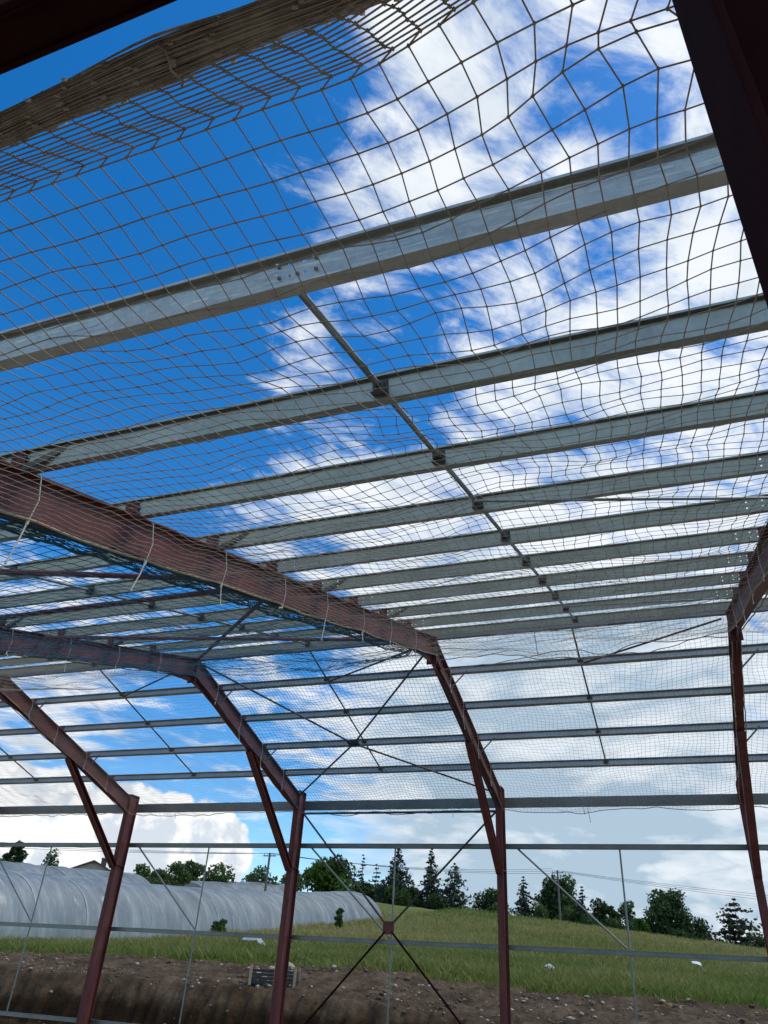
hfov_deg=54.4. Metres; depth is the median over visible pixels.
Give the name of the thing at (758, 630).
safety net
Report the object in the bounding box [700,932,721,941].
bush
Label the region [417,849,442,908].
spruce tree
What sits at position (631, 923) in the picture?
bush
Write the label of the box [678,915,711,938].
leafy tree
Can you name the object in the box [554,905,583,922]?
bush
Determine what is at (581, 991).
verge grass
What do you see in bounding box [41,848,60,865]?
leafy tree
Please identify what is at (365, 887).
bush
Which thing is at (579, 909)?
spruce tree
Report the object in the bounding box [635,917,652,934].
bush
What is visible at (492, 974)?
bank weeds
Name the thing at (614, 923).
bush
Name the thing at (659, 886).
power cable
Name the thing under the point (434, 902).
bush
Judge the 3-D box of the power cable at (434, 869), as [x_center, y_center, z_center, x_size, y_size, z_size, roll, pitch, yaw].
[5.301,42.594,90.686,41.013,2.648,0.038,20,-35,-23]
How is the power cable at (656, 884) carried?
attached to the utility pole at (559, 905)
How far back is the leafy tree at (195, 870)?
79.50 m
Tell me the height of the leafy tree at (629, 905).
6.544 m
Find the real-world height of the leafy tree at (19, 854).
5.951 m
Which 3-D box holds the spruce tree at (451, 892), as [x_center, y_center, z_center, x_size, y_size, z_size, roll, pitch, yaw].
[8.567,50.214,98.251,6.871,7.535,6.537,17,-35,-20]
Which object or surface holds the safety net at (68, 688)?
hanging from the steel shed
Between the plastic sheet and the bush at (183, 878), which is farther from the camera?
the bush at (183, 878)
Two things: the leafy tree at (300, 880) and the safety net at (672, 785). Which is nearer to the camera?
the safety net at (672, 785)
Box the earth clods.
[0,952,764,1023]
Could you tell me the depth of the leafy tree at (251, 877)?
87.11 m
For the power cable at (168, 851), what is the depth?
80.22 m
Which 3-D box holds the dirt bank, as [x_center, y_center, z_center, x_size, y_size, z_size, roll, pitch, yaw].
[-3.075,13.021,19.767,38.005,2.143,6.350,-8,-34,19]
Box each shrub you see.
[210,918,227,931]
[334,908,343,927]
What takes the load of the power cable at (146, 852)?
attached to the utility pole at (267, 873)
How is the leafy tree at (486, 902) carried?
on the hillside
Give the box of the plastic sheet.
[691,961,703,970]
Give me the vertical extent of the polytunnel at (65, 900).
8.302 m
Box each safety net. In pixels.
[0,0,767,662]
[0,514,498,816]
[0,652,293,816]
[0,704,123,816]
[440,631,740,822]
[732,543,767,807]
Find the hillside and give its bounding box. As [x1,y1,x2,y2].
[36,875,767,1009]
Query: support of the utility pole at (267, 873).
on the hillside
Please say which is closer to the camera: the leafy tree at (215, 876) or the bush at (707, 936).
the leafy tree at (215, 876)
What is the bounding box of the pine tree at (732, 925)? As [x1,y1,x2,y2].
[704,898,765,947]
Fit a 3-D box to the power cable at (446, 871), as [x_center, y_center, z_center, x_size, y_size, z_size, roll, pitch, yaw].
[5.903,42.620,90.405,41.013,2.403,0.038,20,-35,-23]
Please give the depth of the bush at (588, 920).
100.05 m
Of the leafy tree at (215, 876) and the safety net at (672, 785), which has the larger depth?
the leafy tree at (215, 876)
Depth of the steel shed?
6.71 m
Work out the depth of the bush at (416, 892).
99.01 m
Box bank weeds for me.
[202,959,767,1015]
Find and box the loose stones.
[4,953,767,1023]
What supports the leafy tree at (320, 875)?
on the hillside
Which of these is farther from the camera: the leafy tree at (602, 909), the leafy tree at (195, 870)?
the leafy tree at (602, 909)
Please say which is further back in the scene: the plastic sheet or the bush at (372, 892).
the bush at (372, 892)
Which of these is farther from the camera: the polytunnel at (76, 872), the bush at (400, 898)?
the bush at (400, 898)
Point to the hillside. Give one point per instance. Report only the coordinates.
(387, 908)
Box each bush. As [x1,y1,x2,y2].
[133,862,166,884]
[150,861,191,885]
[351,880,371,895]
[366,883,385,898]
[381,884,411,906]
[409,885,422,907]
[427,893,449,909]
[485,903,509,913]
[525,901,550,919]
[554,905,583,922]
[579,912,601,926]
[602,917,625,930]
[624,919,636,931]
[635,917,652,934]
[672,928,699,941]
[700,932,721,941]
[744,930,765,948]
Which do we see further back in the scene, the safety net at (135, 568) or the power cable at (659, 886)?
the power cable at (659, 886)
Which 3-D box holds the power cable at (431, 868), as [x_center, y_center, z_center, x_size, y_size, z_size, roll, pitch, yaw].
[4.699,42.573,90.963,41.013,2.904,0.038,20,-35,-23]
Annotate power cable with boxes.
[2,842,274,853]
[6,847,239,853]
[44,847,262,853]
[272,854,551,869]
[276,853,550,873]
[277,854,539,871]
[556,871,767,900]
[561,871,766,897]
[566,871,752,893]
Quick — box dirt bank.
[0,951,767,1023]
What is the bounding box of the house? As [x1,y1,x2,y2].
[71,858,109,870]
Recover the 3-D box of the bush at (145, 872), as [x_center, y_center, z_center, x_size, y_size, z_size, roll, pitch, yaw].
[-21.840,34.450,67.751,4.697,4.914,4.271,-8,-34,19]
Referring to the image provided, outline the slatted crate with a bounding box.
[248,962,300,987]
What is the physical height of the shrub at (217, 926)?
1.304 m
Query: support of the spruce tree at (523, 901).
on the hillside
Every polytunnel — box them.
[0,861,149,883]
[0,868,381,941]
[176,880,284,891]
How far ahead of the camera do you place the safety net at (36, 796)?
19.30 m
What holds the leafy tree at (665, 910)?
on the hillside
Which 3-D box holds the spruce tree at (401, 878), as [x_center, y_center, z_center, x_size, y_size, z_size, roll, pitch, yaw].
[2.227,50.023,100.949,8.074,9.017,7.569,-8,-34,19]
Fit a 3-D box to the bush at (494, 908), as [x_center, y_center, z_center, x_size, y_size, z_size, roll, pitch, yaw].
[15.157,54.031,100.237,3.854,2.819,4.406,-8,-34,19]
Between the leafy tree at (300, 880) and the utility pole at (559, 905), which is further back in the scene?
the utility pole at (559, 905)
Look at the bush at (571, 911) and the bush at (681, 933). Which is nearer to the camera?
the bush at (681, 933)
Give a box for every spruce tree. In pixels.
[358,854,365,882]
[368,864,380,893]
[372,849,419,906]
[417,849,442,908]
[436,863,472,909]
[510,876,535,916]
[568,886,595,923]
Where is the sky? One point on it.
(592, 79)
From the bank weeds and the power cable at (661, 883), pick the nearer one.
the bank weeds
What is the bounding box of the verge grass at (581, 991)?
[0,937,767,1008]
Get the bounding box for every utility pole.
[263,853,275,890]
[552,870,561,920]
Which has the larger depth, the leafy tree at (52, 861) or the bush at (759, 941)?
the bush at (759, 941)
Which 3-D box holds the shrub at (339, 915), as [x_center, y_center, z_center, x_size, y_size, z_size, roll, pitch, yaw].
[-3.314,29.791,54.511,0.818,1.698,0.816,-8,-34,19]
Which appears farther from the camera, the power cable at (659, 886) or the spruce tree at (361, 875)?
the spruce tree at (361, 875)
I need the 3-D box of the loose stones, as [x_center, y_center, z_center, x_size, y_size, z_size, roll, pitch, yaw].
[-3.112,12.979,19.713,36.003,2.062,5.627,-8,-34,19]
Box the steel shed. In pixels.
[0,0,767,1023]
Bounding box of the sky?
[0,0,767,941]
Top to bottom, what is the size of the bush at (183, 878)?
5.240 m
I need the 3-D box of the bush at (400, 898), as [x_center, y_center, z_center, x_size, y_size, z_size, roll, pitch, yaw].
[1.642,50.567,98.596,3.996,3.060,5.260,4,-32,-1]
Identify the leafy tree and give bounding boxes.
[2,840,28,862]
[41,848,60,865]
[178,859,204,887]
[200,862,235,882]
[241,865,278,884]
[278,871,305,891]
[299,853,358,891]
[468,887,511,913]
[533,873,582,920]
[589,898,619,925]
[615,900,637,929]
[643,887,692,936]
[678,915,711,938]
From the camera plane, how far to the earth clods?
18.91 m
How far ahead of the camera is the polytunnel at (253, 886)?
80.28 m
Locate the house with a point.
(94, 865)
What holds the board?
on the hillside
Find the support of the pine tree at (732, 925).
on the hillside
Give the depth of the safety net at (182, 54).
2.46 m
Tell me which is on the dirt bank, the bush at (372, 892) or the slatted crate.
the slatted crate
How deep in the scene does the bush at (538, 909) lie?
102.78 m
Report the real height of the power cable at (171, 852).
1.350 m
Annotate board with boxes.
[243,937,266,945]
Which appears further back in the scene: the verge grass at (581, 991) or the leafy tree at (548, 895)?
the leafy tree at (548, 895)

